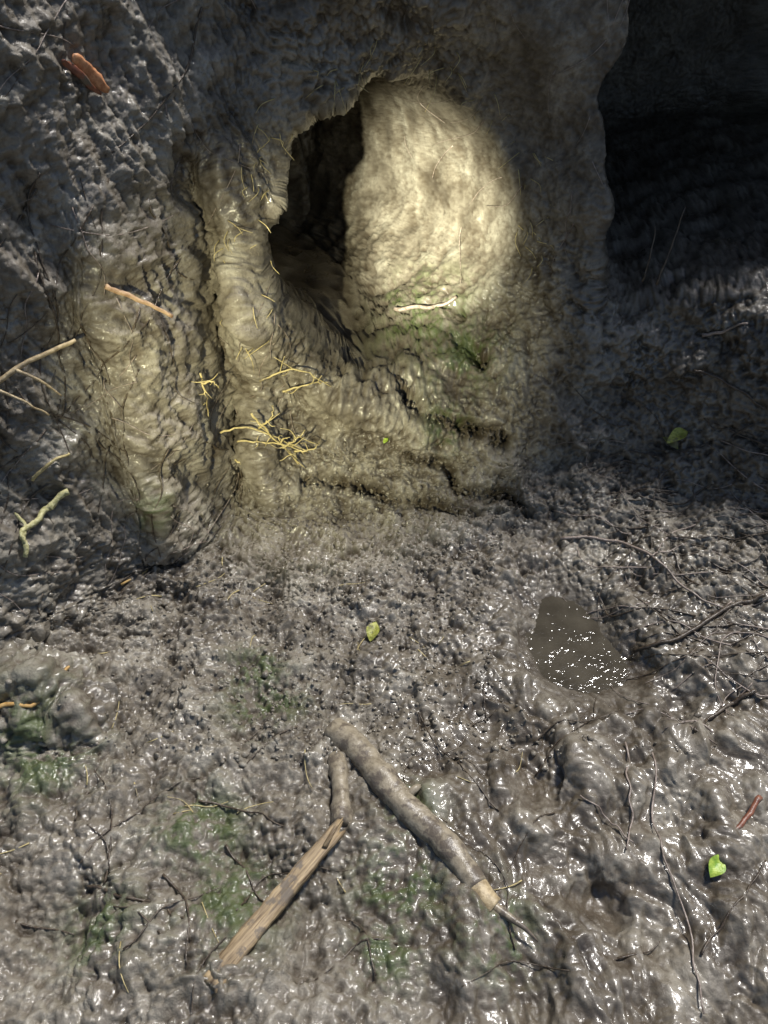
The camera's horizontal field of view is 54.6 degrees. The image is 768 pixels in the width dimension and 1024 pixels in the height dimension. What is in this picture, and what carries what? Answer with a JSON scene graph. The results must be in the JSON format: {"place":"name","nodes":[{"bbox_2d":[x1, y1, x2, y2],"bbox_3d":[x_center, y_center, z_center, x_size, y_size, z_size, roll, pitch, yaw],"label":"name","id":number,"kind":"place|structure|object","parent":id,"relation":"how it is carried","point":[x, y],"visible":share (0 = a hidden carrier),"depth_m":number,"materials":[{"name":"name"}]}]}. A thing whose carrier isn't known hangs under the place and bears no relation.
{"place":"outdoors","nodes":[
{"label":"outdoors","id":0,"kind":"place"},
{"bbox_2d":[0,0,767,1023],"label":"muddy ground","id":1,"kind":"structure","parent":0,"point":[364,214],"depth_m":0.98,"materials":[{"name":"brown soil"}]},
{"bbox_2d":[0,389,49,415],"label":"twig","id":2,"kind":"object","parent":1,"relation":"on","point":[17,398],"visible":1,"depth_m":0.85,"materials":[{"name":"brown wood"}]},
{"bbox_2d":[0,666,69,708],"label":"orange twig","id":3,"kind":"object","parent":1,"relation":"on","point":[10,704],"visible":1,"depth_m":0.87,"materials":[{"name":"brown wood"}]},
{"bbox_2d":[0,338,75,395],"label":"forked twig","id":4,"kind":"object","parent":1,"relation":"on","point":[11,372],"visible":1,"depth_m":0.86,"materials":[{"name":"brown wood"}]},
{"bbox_2d":[19,489,69,557],"bbox_3d":[-0.428,0.012,0.935,0.020,0.048,0.092,19,43,21],"label":"lichen twig","id":5,"kind":"object","parent":1,"relation":"on","point":[53,503],"visible":1,"depth_m":0.93,"materials":[{"name":"beige wood"}]},
{"bbox_2d":[14,513,26,536],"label":"lichen twig","id":6,"kind":"object","parent":5,"relation":"attached to","point":[20,519],"visible":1,"depth_m":0.92,"materials":[{"name":"beige wood"}]},
{"bbox_2d":[31,453,69,480],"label":"root","id":7,"kind":"object","parent":1,"relation":"on","point":[39,472],"visible":1,"depth_m":0.92,"materials":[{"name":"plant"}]},
{"bbox_2d":[61,59,101,94],"bbox_3d":[-0.328,-0.473,0.812,0.006,0.041,0.044,23,45,25],"label":"bark chip","id":8,"kind":"object","parent":1,"relation":"on","point":[75,70],"visible":1,"depth_m":0.81,"materials":[{"name":"brown wood"}]},
{"bbox_2d":[74,731,106,820],"bbox_3d":[-0.336,0.303,0.856,0.011,0.010,0.112,0,40,0],"label":"root","id":9,"kind":"object","parent":1,"relation":"on","point":[76,814],"visible":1,"depth_m":0.84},
{"bbox_2d":[71,53,109,92],"bbox_3d":[-0.324,-0.482,0.819,0.010,0.044,0.043,23,45,25],"label":"bark chip","id":10,"kind":"object","parent":1,"relation":"on","point":[91,72],"visible":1,"depth_m":0.82,"materials":[{"name":"brown wood"}]},
{"bbox_2d":[121,569,147,585],"bbox_3d":[-0.351,0.089,1.071,0.009,0.007,0.062,27,47,29],"label":"grass blade","id":11,"kind":"object","parent":1,"relation":"on","point":[126,581],"depth_m":1.06,"materials":[{"name":"plant"}]},
{"bbox_2d":[87,885,190,940],"bbox_3d":[-0.243,0.395,0.748,0.133,0.016,0.018,16,43,19],"label":"root","id":12,"kind":"object","parent":1,"relation":"on","point":[119,896],"visible":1,"depth_m":0.75,"materials":[{"name":"brown wood"}]},
{"bbox_2d":[104,284,173,317],"bbox_3d":[-0.298,-0.257,0.912,0.079,0.065,0.009,-29,48,-30],"label":"reddish twig","id":13,"kind":"object","parent":1,"relation":"on","point":[129,295],"visible":1,"depth_m":0.90,"materials":[{"name":"brown wood"}]},
{"bbox_2d":[0,0,311,622],"bbox_3d":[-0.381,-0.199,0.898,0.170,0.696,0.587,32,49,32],"label":"hanging roots","id":14,"kind":"object","parent":1,"relation":"on","point":[90,211],"visible":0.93,"depth_m":0.92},
{"bbox_2d":[198,799,292,828],"bbox_3d":[-0.154,0.336,0.830,0.115,0.010,0.009,11,41,13],"label":"root","id":15,"kind":"object","parent":1,"relation":"on","point":[225,806],"visible":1,"depth_m":0.83,"materials":[{"name":"brown plant"}]},
{"bbox_2d":[190,356,331,468],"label":"dry rootlets","id":16,"kind":"object","parent":1,"relation":"on","point":[203,383],"visible":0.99,"depth_m":1.13,"materials":[{"name":"plant"}]},
{"bbox_2d":[0,557,522,992],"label":"straw bits","id":17,"kind":"object","parent":1,"relation":"on","point":[225,802],"visible":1,"depth_m":0.84,"materials":[{"name":"brown plant"}]},
{"bbox_2d":[204,817,345,998],"bbox_3d":[-0.104,0.387,0.746,0.023,0.019,0.203,27,47,28],"label":"wood splinter","id":18,"kind":"object","parent":1,"relation":"on","point":[246,938],"visible":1,"depth_m":0.74,"materials":[{"name":"brown wood"}]},
{"bbox_2d":[15,683,659,1023],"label":"root fragments","id":19,"kind":"object","parent":1,"relation":"on","point":[171,883],"visible":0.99,"depth_m":0.77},
{"bbox_2d":[328,750,352,825],"bbox_3d":[-0.050,0.316,0.852,0.026,0.032,0.094,-4,40,-4],"label":"stick stub","id":20,"kind":"object","parent":1,"relation":"on","point":[340,805],"visible":0.97,"depth_m":0.84,"materials":[{"name":"brown wood"}]},
{"bbox_2d":[366,622,379,641],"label":"green leaf","id":21,"kind":"object","parent":1,"relation":"on","point":[372,630],"visible":1,"depth_m":1.03,"materials":[{"name":"plant"}]},
{"bbox_2d":[0,422,762,773],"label":"soil crumbs","id":22,"kind":"object","parent":1,"relation":"on","point":[350,668],"visible":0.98,"depth_m":1.03,"materials":[{"name":"brown soil"}]},
{"bbox_2d":[214,40,554,369],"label":"dangling rootlets","id":23,"kind":"object","parent":1,"relation":"on","point":[460,76],"visible":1,"depth_m":1.02,"materials":[{"name":"plant"}]},
{"bbox_2d":[393,295,456,311],"bbox_3d":[0.069,-0.355,1.272,0.113,0.046,0.015,14,42,16],"label":"twig","id":24,"kind":"object","parent":1,"relation":"on","point":[409,307],"visible":1,"depth_m":1.27,"materials":[{"name":"beige wood"}]},
{"bbox_2d":[324,718,538,941],"bbox_3d":[0.042,0.341,0.824,0.043,0.043,0.329,-29,48,-30],"label":"mud coated stick","id":25,"kind":"object","parent":1,"relation":"on","point":[405,805],"visible":0.98,"depth_m":0.81,"materials":[{"name":"brown wood"}]},
{"bbox_2d":[360,0,629,283],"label":"wall rootlets","id":26,"kind":"object","parent":1,"relation":"on","point":[485,119],"depth_m":1.10,"materials":[{"name":"brown plant"}]},
{"bbox_2d":[524,596,628,693],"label":"puddle water","id":27,"kind":"structure","parent":1,"relation":"on","point":[570,646],"depth_m":1.03,"materials":[{"name":"brown liquid"}]},
{"bbox_2d":[580,795,633,841],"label":"root","id":28,"kind":"object","parent":1,"relation":"on","point":[598,806],"visible":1,"depth_m":0.83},
{"bbox_2d":[624,742,633,849],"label":"root","id":29,"kind":"object","parent":1,"relation":"on","point":[629,761],"visible":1,"depth_m":0.83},
{"bbox_2d":[560,535,722,607],"bbox_3d":[0.379,0.072,1.088,0.251,0.035,0.045,30,48,31],"label":"root","id":30,"kind":"object","parent":1,"relation":"on","point":[628,545],"visible":1,"depth_m":1.10,"materials":[{"name":"brown wood"}]},
{"bbox_2d":[641,225,655,281],"bbox_3d":[0.388,-0.376,1.087,0.007,0.080,0.014,0,40,0],"label":"dry stalk","id":31,"kind":"object","parent":1,"relation":"on","point":[649,256],"visible":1,"depth_m":1.08,"materials":[{"name":"plant"}]},
{"bbox_2d":[546,439,767,744],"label":"pale fine roots","id":32,"kind":"object","parent":1,"relation":"on","point":[720,643],"visible":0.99,"depth_m":1.03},
{"bbox_2d":[565,381,767,694],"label":"fine roots","id":33,"kind":"object","parent":1,"relation":"on","point":[681,554],"visible":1,"depth_m":1.09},
{"bbox_2d":[651,543,685,555],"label":"root","id":34,"kind":"object","parent":1,"relation":"on","point":[667,551],"visible":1,"depth_m":1.08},
{"bbox_2d":[655,206,685,284],"bbox_3d":[0.415,-0.383,1.075,0.033,0.107,0.004,-29,48,-30],"label":"dry stalk","id":35,"kind":"object","parent":1,"relation":"on","point":[660,273],"visible":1,"depth_m":1.08,"materials":[{"name":"brown plant"}]},
{"bbox_2d":[663,437,677,448],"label":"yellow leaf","id":36,"kind":"object","parent":1,"relation":"on","point":[674,444],"visible":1,"depth_m":1.15,"materials":[{"name":"plant"}]},
{"bbox_2d":[667,427,687,442],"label":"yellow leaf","id":37,"kind":"object","parent":1,"relation":"on","point":[678,433],"visible":1,"depth_m":1.14,"materials":[{"name":"plant"}]},
{"bbox_2d":[651,752,704,1013],"bbox_3d":[0.306,0.374,0.783,0.024,0.019,0.262,0,40,0],"label":"root","id":38,"kind":"object","parent":1,"relation":"on","point":[662,851],"visible":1,"depth_m":0.77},
{"bbox_2d":[632,593,765,652],"bbox_3d":[0.429,0.154,1.004,0.189,0.061,0.023,-11,41,-13],"label":"root","id":39,"kind":"object","parent":1,"relation":"on","point":[718,613],"visible":1,"depth_m":1.00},
{"bbox_2d":[709,855,725,876],"bbox_3d":[0.348,0.369,0.778,0.019,0.010,0.022,0,40,0],"label":"green leaf","id":40,"kind":"object","parent":1,"relation":"on","point":[717,866],"visible":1,"depth_m":0.78,"materials":[{"name":"green plant"}]},
{"bbox_2d":[693,689,756,730],"bbox_3d":[0.415,0.244,0.915,0.112,0.020,0.013,-21,44,-23],"label":"twig","id":41,"kind":"object","parent":1,"relation":"on","point":[736,700],"visible":1,"depth_m":0.93,"materials":[{"name":"brown wood"}]},
{"bbox_2d":[702,322,747,336],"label":"root","id":42,"kind":"object","parent":1,"relation":"on","point":[719,332],"visible":1,"depth_m":1.07,"materials":[{"name":"grey wood"}]},
{"bbox_2d":[693,369,765,409],"bbox_3d":[0.505,-0.182,1.085,0.110,0.032,0.017,23,45,25],"label":"root","id":43,"kind":"object","parent":1,"relation":"on","point":[728,384],"visible":1,"depth_m":1.08,"materials":[{"name":"brown wood"}]},
{"bbox_2d":[701,860,765,954],"bbox_3d":[0.356,0.398,0.752,0.130,0.015,0.005,-30,48,-31],"label":"root","id":44,"kind":"object","parent":1,"relation":"on","point":[728,913],"visible":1,"depth_m":0.74,"materials":[{"name":"brown wood"}]},
{"bbox_2d":[736,795,762,829],"bbox_3d":[0.391,0.336,0.810,0.076,0.013,0.009,-30,48,-30],"label":"red stem","id":45,"kind":"object","parent":1,"relation":"on","point":[749,814],"visible":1,"depth_m":0.81,"materials":[{"name":"plant"}]}
]}

